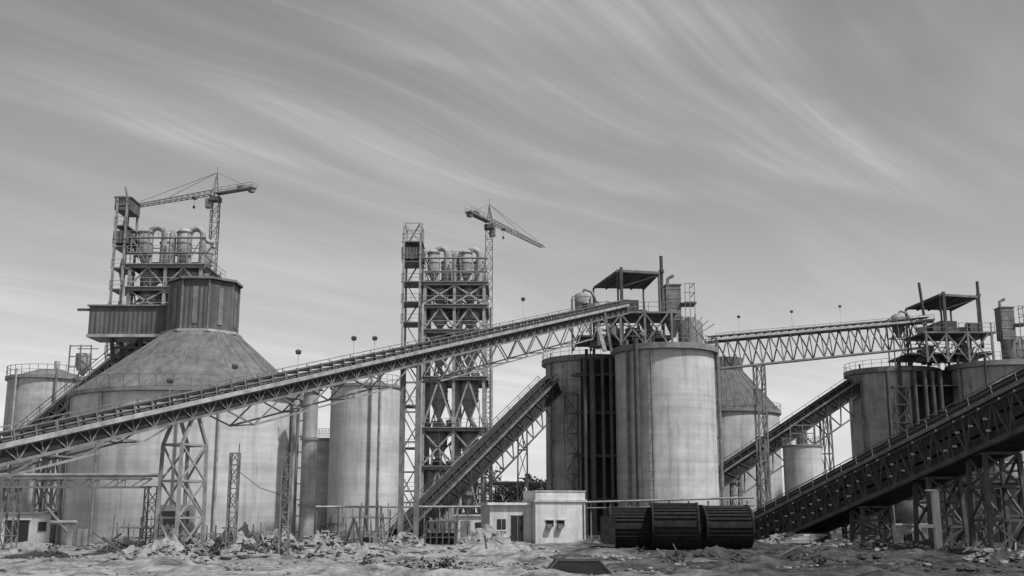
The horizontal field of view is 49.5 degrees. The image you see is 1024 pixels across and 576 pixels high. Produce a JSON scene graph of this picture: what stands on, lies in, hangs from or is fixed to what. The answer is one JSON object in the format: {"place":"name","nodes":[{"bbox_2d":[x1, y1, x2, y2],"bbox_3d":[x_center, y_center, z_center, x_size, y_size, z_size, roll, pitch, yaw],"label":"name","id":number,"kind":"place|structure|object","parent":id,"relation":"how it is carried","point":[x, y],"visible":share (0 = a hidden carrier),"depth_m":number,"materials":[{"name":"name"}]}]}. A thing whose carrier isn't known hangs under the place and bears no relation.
{"place":"outdoors","nodes":[
{"label":"outdoors","id":0,"kind":"place"},
{"bbox_2d":[46,507,87,545],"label":"standpipe","id":1,"kind":"object","parent":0,"point":[69,532],"visible":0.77,"depth_m":78.10,"materials":[{"name":"metal"}]},
{"bbox_2d":[0,528,1023,575],"bbox_3d":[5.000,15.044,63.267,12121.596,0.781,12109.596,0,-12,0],"label":"ground","id":2,"kind":"structure","parent":0,"point":[759,565],"depth_m":48.81,"materials":[{"name":"soil"}]},
{"bbox_2d":[0,512,61,543],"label":"concrete hut","id":3,"kind":"object","parent":2,"relation":"on","point":[37,527],"visible":0.41,"depth_m":86.02,"materials":[{"name":"paint"}]},
{"bbox_2d":[0,542,68,557],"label":"rubble heap","id":4,"kind":"object","parent":2,"relation":"on","point":[28,549],"visible":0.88,"depth_m":63.32,"materials":[{"name":"grey stone"}]},
{"bbox_2d":[0,345,98,511],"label":"storage silo","id":5,"kind":"object","parent":2,"relation":"on","point":[28,393],"visible":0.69,"depth_m":111.29,"materials":[{"name":"concrete"}]},
{"bbox_2d":[0,473,160,549],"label":"pipe rack","id":6,"kind":"object","parent":2,"relation":"on","point":[82,476],"visible":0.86,"depth_m":69.19,"materials":[{"name":"metal"}]},
{"bbox_2d":[15,343,146,511],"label":"belt conveyor","id":7,"kind":"object","parent":2,"relation":"on","point":[57,406],"visible":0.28,"depth_m":104.54,"materials":[{"name":"metal"}]},
{"bbox_2d":[64,532,146,551],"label":"rubble heap","id":8,"kind":"object","parent":2,"relation":"on","point":[123,540],"visible":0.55,"depth_m":69.48,"materials":[{"name":"stone"}]},
{"bbox_2d":[77,304,167,365],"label":"transfer gallery","id":9,"kind":"object","parent":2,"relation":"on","point":[120,325],"visible":0.6,"depth_m":92.90,"materials":[{"name":"metal"}]},
{"bbox_2d":[108,515,173,544],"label":"scaffold","id":10,"kind":"object","parent":2,"relation":"on","point":[166,527],"visible":0.46,"depth_m":75.38,"materials":[{"name":"metal"}]},
{"bbox_2d":[102,535,224,563],"bbox_3d":[-16.486,12.449,52.491,5.422,1.523,6.097,3,-12,-16],"label":"rubble heap","id":11,"kind":"object","parent":2,"relation":"on","point":[133,552],"visible":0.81,"depth_m":51.54,"materials":[{"name":"stone"}]},
{"bbox_2d":[104,187,225,358],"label":"preheater tower","id":12,"kind":"structure","parent":2,"relation":"on","point":[153,275],"depth_m":133.81,"materials":[{"name":"metal"}]},
{"bbox_2d":[55,273,303,545],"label":"clinker dome silo","id":13,"kind":"object","parent":2,"relation":"on","point":[199,341],"visible":0.66,"depth_m":84.39,"materials":[{"name":"concrete"}]},
{"bbox_2d":[170,522,213,543],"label":"rubble heap","id":14,"kind":"object","parent":2,"relation":"on","point":[190,526],"visible":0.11,"depth_m":72.07,"materials":[{"name":"stone"}]},
{"bbox_2d":[171,525,221,544],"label":"scaffold","id":15,"kind":"object","parent":2,"relation":"on","point":[206,534],"visible":0.18,"depth_m":68.52,"materials":[{"name":"metal"}]},
{"bbox_2d":[140,167,256,272],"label":"tower crane","id":16,"kind":"object","parent":2,"relation":"on","point":[211,201],"visible":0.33,"depth_m":155.23,"materials":[{"name":"metal"}]},
{"bbox_2d":[140,526,301,559],"bbox_3d":[-14.850,13.296,57.544,8.425,1.896,5.251,0,-12,0],"label":"rubble heap","id":17,"kind":"object","parent":2,"relation":"on","point":[231,552],"visible":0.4,"depth_m":56.36,"materials":[{"name":"stone"}]},
{"bbox_2d":[222,443,240,546],"bbox_3d":[-14.346,10.964,56.959,0.950,5.928,0.900,0,-12,0],"label":"lattice mast","id":18,"kind":"object","parent":2,"relation":"on","point":[236,500],"visible":0.9,"depth_m":56.93,"materials":[{"name":"metal"}]},
{"bbox_2d":[237,522,250,536],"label":"rubble heap","id":19,"kind":"object","parent":2,"relation":"on","point":[243,528],"visible":0.08,"depth_m":77.88,"materials":[{"name":"grey stone"}]},
{"bbox_2d":[244,523,274,539],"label":"scaffold","id":20,"kind":"object","parent":2,"relation":"on","point":[252,532],"visible":0.25,"depth_m":70.37,"materials":[{"name":"metal"}]},
{"bbox_2d":[275,443,293,558],"bbox_3d":[-11.635,10.964,56.959,0.950,5.928,0.900,0,-12,0],"label":"lattice mast","id":21,"kind":"object","parent":2,"relation":"on","point":[281,512],"visible":0.94,"depth_m":56.83,"materials":[{"name":"metal"}]},
{"bbox_2d":[239,472,283,495],"bbox_3d":[-12.951,10.038,57.147,2.493,1.334,0.036,0,-12,0],"label":"hanging cable","id":22,"kind":"object","parent":21,"relation":"hanging from","point":[258,486],"visible":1,"depth_m":57.11,"materials":[{"name":"metal"}]},
{"bbox_2d":[260,525,309,552],"bbox_3d":[-13.803,14.684,64.303,4.242,1.894,3.371,0,-12,0],"label":"rubble heap","id":23,"kind":"object","parent":2,"relation":"on","point":[274,535],"visible":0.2,"depth_m":64.11,"materials":[{"name":"stone"}]},
{"bbox_2d":[292,389,323,541],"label":"exhaust stack","id":24,"kind":"object","parent":2,"relation":"on","point":[309,438],"visible":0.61,"depth_m":84.59,"materials":[{"name":"metal"}]},
{"bbox_2d":[0,299,629,543],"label":"belt conveyor","id":25,"kind":"object","parent":2,"relation":"on","point":[34,442],"visible":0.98,"depth_m":70.79,"materials":[{"name":"metal"}]},
{"bbox_2d":[167,378,173,395],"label":"flood lamp","id":26,"kind":"object","parent":25,"relation":"hanging from","point":[170,381],"visible":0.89,"depth_m":65.23,"materials":[{"name":"metal"}]},
{"bbox_2d":[232,364,238,390],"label":"flood lamp","id":27,"kind":"object","parent":25,"relation":"hanging from","point":[234,366],"visible":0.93,"depth_m":70.14,"materials":[{"name":"metal"}]},
{"bbox_2d":[351,336,356,364],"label":"flood lamp","id":28,"kind":"object","parent":25,"relation":"hanging from","point":[353,338],"visible":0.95,"depth_m":81.38,"materials":[{"name":"metal"}]},
{"bbox_2d":[372,336,377,359],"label":"flood lamp","id":29,"kind":"object","parent":25,"relation":"hanging from","point":[374,338],"visible":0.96,"depth_m":83.67,"materials":[{"name":"metal"}]},
{"bbox_2d":[314,429,329,532],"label":"storage silo","id":30,"kind":"object","parent":2,"relation":"on","point":[321,486],"visible":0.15,"depth_m":121.70,"materials":[{"name":"concrete"}]},
{"bbox_2d":[300,530,350,547],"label":"rubble heap","id":31,"kind":"object","parent":2,"relation":"on","point":[324,537],"visible":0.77,"depth_m":79.24,"materials":[{"name":"stone"}]},
{"bbox_2d":[316,514,344,540],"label":"scaffold","id":32,"kind":"object","parent":2,"relation":"on","point":[331,523],"visible":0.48,"depth_m":88.14,"materials":[{"name":"metal"}]},
{"bbox_2d":[342,517,381,546],"bbox_3d":[-8.552,14.500,64.913,2.891,2.141,1.115,0,-12,0],"label":"sawhorse trestle","id":33,"kind":"object","parent":2,"relation":"on","point":[361,542],"visible":0.7,"depth_m":64.58,"materials":[{"name":"wood"}]},
{"bbox_2d":[327,374,399,537],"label":"storage silo","id":34,"kind":"object","parent":2,"relation":"on","point":[363,469],"visible":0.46,"depth_m":115.84,"materials":[{"name":"concrete"}]},
{"bbox_2d":[304,536,425,559],"bbox_3d":[-7.981,14.165,60.363,6.736,1.326,6.052,0,-12,0],"label":"rubble heap","id":35,"kind":"object","parent":2,"relation":"on","point":[351,552],"visible":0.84,"depth_m":59.16,"materials":[{"name":"stone"}]},
{"bbox_2d":[341,501,397,542],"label":"scaffold","id":36,"kind":"object","parent":2,"relation":"on","point":[369,539],"visible":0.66,"depth_m":84.26,"materials":[{"name":"metal"}]},
{"bbox_2d":[315,506,480,540],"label":"pipeline","id":37,"kind":"object","parent":2,"relation":"on","point":[381,507],"visible":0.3,"depth_m":94.12,"materials":[{"name":"metal"}]},
{"bbox_2d":[376,532,429,547],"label":"rubble heap","id":38,"kind":"object","parent":2,"relation":"on","point":[404,539],"visible":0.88,"depth_m":77.37,"materials":[{"name":"stone"}]},
{"bbox_2d":[424,521,456,544],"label":"steel crate","id":39,"kind":"object","parent":2,"relation":"on","point":[443,538],"visible":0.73,"depth_m":82.18,"materials":[{"name":"grey metal"}]},
{"bbox_2d":[400,222,492,532],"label":"preheater tower","id":40,"kind":"structure","parent":2,"relation":"on","point":[448,287],"depth_m":140.21,"materials":[{"name":"metal"}]},
{"bbox_2d":[428,507,465,537],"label":"scaffold","id":41,"kind":"object","parent":2,"relation":"on","point":[448,519],"visible":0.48,"depth_m":90.12,"materials":[{"name":"metal"}]},
{"bbox_2d":[454,515,480,537],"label":"site shed","id":42,"kind":"structure","parent":2,"relation":"on","point":[474,521],"depth_m":97.60,"materials":[{"name":"white paint"}]},
{"bbox_2d":[383,374,562,537],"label":"belt conveyor","id":43,"kind":"object","parent":2,"relation":"on","point":[453,484],"visible":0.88,"depth_m":121.47,"materials":[{"name":"metal"}]},
{"bbox_2d":[456,524,516,543],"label":"rubble heap","id":44,"kind":"object","parent":2,"relation":"on","point":[489,531],"visible":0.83,"depth_m":83.28,"materials":[{"name":"grey stone"}]},
{"bbox_2d":[415,534,563,552],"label":"rubble heap","id":45,"kind":"object","parent":2,"relation":"on","point":[509,547],"visible":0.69,"depth_m":67.21,"materials":[{"name":"stone"}]},
{"bbox_2d":[45,534,959,569],"bbox_3d":[1.980,13.185,56.380,47.969,1.412,24.204,0,-12,0],"label":"scrub","id":46,"kind":"object","parent":2,"relation":"on","point":[212,548],"visible":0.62,"depth_m":52.82,"materials":[{"name":"grey plant"}]},
{"bbox_2d":[461,481,545,514],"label":"pipe rack","id":47,"kind":"object","parent":2,"relation":"on","point":[511,484],"visible":0.17,"depth_m":147.24,"materials":[{"name":"metal"}]},
{"bbox_2d":[465,204,544,502],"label":"tower crane","id":48,"kind":"object","parent":2,"relation":"on","point":[489,226],"visible":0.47,"depth_m":162.49,"materials":[{"name":"metal"}]},
{"bbox_2d":[0,549,1023,575],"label":"loose stones","id":49,"kind":"object","parent":2,"relation":"on","point":[944,565],"visible":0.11,"depth_m":48.55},
{"bbox_2d":[479,467,545,502],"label":"distant trees","id":50,"kind":"object","parent":2,"relation":"on","point":[506,491],"visible":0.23,"depth_m":181.13,"materials":[{"name":"black plant"}]},
{"bbox_2d":[478,478,586,543],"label":"site office building","id":51,"kind":"structure","parent":2,"relation":"on","point":[541,516],"depth_m":89.69,"materials":[{"name":"white paint"}]},
{"bbox_2d":[542,346,610,534],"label":"cement silo","id":52,"kind":"object","parent":2,"relation":"on","point":[564,367],"visible":0.38,"depth_m":134.63,"materials":[{"name":"concrete"}]},
{"bbox_2d":[546,557,612,574],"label":"upturned skip","id":53,"kind":"object","parent":2,"relation":"on","point":[589,565],"visible":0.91,"depth_m":42.06,"materials":[{"name":"metal"}]},
{"bbox_2d":[529,553,642,561],"bbox_3d":[3.502,13.338,54.469,7.366,0.576,5.077,0,-12,0],"label":"rubble heap","id":54,"kind":"object","parent":2,"relation":"on","point":[612,557],"visible":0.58,"depth_m":53.95,"materials":[{"name":"grey stone"}]},
{"bbox_2d":[564,357,617,534],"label":"stair tower","id":55,"kind":"structure","parent":2,"relation":"on","point":[601,413],"depth_m":130.05,"materials":[{"name":"metal"}]},
{"bbox_2d":[584,516,615,547],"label":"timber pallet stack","id":56,"kind":"object","parent":2,"relation":"on","point":[607,533],"visible":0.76,"depth_m":71.18,"materials":[{"name":"wood"}]},
{"bbox_2d":[605,506,651,549],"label":"cable drum","id":57,"kind":"object","parent":2,"relation":"on","point":[632,527],"visible":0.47,"depth_m":72.14,"materials":[{"name":"metal"}]},
{"bbox_2d":[441,512,849,527],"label":"boundary wall","id":58,"kind":"structure","parent":2,"relation":"on","point":[479,514],"depth_m":200.62,"materials":[{"name":"concrete"}]},
{"bbox_2d":[610,333,724,506],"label":"cement silo","id":59,"kind":"object","parent":2,"relation":"on","point":[667,435],"visible":0.77,"depth_m":124.77,"materials":[{"name":"concrete"}]},
{"bbox_2d":[571,256,713,353],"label":"conveyor head house","id":60,"kind":"structure","parent":59,"relation":"on","point":[669,297],"depth_m":129.89,"materials":[{"name":"metal"}]},
{"bbox_2d":[586,496,754,538],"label":"pipeline","id":61,"kind":"object","parent":2,"relation":"on","point":[648,500],"visible":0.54,"depth_m":96.20,"materials":[{"name":"metal"}]},
{"bbox_2d":[650,502,700,549],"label":"cable drum","id":62,"kind":"object","parent":2,"relation":"on","point":[677,525],"visible":0.92,"depth_m":71.08,"materials":[{"name":"metal"}]},
{"bbox_2d":[699,505,754,548],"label":"cable drum","id":63,"kind":"object","parent":2,"relation":"on","point":[728,526],"visible":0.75,"depth_m":73.12,"materials":[{"name":"metal"}]},
{"bbox_2d":[656,544,800,561],"bbox_3d":[11.039,13.531,56.381,7.939,0.968,6.105,0,-12,0],"label":"rubble heap","id":64,"kind":"object","parent":2,"relation":"on","point":[718,552],"visible":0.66,"depth_m":55.71,"materials":[{"name":"stone"}]},
{"bbox_2d":[715,356,782,511],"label":"clinker dome silo","id":65,"kind":"object","parent":2,"relation":"on","point":[737,410],"visible":0.34,"depth_m":157.00,"materials":[{"name":"concrete"}]},
{"bbox_2d":[758,531,816,544],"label":"rubble heap","id":66,"kind":"object","parent":2,"relation":"on","point":[772,539],"visible":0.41,"depth_m":87.21,"materials":[{"name":"grey stone"}]},
{"bbox_2d":[719,376,862,532],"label":"belt conveyor","id":67,"kind":"object","parent":2,"relation":"on","point":[737,466],"visible":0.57,"depth_m":144.84,"materials":[{"name":"metal"}]},
{"bbox_2d":[776,534,827,542],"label":"concrete slab stack","id":68,"kind":"object","parent":2,"relation":"on","point":[799,538],"visible":0.99,"depth_m":80.34,"materials":[{"name":"concrete"}]},
{"bbox_2d":[782,425,822,494],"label":"storage silo","id":69,"kind":"object","parent":2,"relation":"on","point":[802,460],"visible":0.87,"depth_m":134.71,"materials":[{"name":"concrete"}]},
{"bbox_2d":[703,314,937,508],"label":"belt conveyor","id":70,"kind":"object","parent":2,"relation":"on","point":[838,329],"visible":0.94,"depth_m":139.11,"materials":[{"name":"metal"}]},
{"bbox_2d":[804,534,877,549],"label":"rubble heap","id":71,"kind":"object","parent":2,"relation":"on","point":[844,542],"visible":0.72,"depth_m":73.33,"materials":[{"name":"stone"}]},
{"bbox_2d":[777,549,929,562],"bbox_3d":[16.544,13.227,54.468,7.942,0.794,6.132,0,-12,0],"label":"rubble heap","id":72,"kind":"object","parent":2,"relation":"on","point":[849,556],"visible":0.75,"depth_m":53.41,"materials":[{"name":"grey stone"}]},
{"bbox_2d":[752,365,1023,550],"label":"belt conveyor","id":73,"kind":"object","parent":2,"relation":"on","point":[983,429],"visible":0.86,"depth_m":71.67,"materials":[{"name":"metal"}]},
{"bbox_2d":[843,358,940,532],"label":"cement silo","id":74,"kind":"object","parent":2,"relation":"on","point":[869,426],"visible":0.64,"depth_m":146.47,"materials":[{"name":"concrete"}]},
{"bbox_2d":[883,501,928,541],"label":"feed hopper","id":75,"kind":"object","parent":2,"relation":"on","point":[903,516],"visible":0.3,"depth_m":81.34,"materials":[{"name":"metal"}]},
{"bbox_2d":[859,534,968,551],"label":"rubble heap","id":76,"kind":"object","parent":2,"relation":"on","point":[927,544],"visible":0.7,"depth_m":67.59,"materials":[{"name":"stone"}]},
{"bbox_2d":[885,282,961,532],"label":"stair tower","id":77,"kind":"structure","parent":2,"relation":"on","point":[932,391],"depth_m":143.41,"materials":[{"name":"metal"}]},
{"bbox_2d":[840,460,1023,542],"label":"pipe bridge","id":78,"kind":"structure","parent":2,"relation":"on","point":[845,526],"depth_m":81.31,"materials":[{"name":"metal"}]},
{"bbox_2d":[918,489,949,551],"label":"concrete post","id":79,"kind":"object","parent":2,"relation":"on","point":[936,524],"visible":0.75,"depth_m":66.41,"materials":[{"name":"white paint"}]},
{"bbox_2d":[936,478,1023,544],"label":"trestle","id":80,"kind":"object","parent":2,"relation":"on","point":[997,504],"depth_m":88.26,"materials":[{"name":"grey metal"}]},
{"bbox_2d":[944,351,1023,477],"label":"cement silo","id":81,"kind":"object","parent":2,"relation":"on","point":[970,377],"visible":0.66,"depth_m":141.24,"materials":[{"name":"concrete"}]},
{"bbox_2d":[886,281,1023,366],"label":"conveyor head house","id":82,"kind":"structure","parent":81,"relation":"on","point":[945,330],"depth_m":144.56,"materials":[{"name":"metal"}]},
{"bbox_2d":[962,541,1023,564],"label":"rubble heap","id":83,"kind":"object","parent":2,"relation":"on","point":[995,556],"visible":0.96,"depth_m":51.61,"materials":[{"name":"stone"}]},
{"bbox_2d":[0,0,1023,511],"label":"sky","id":84,"kind":"structure","parent":0,"point":[809,158],"materials":[{"name":"grey"}]}
]}

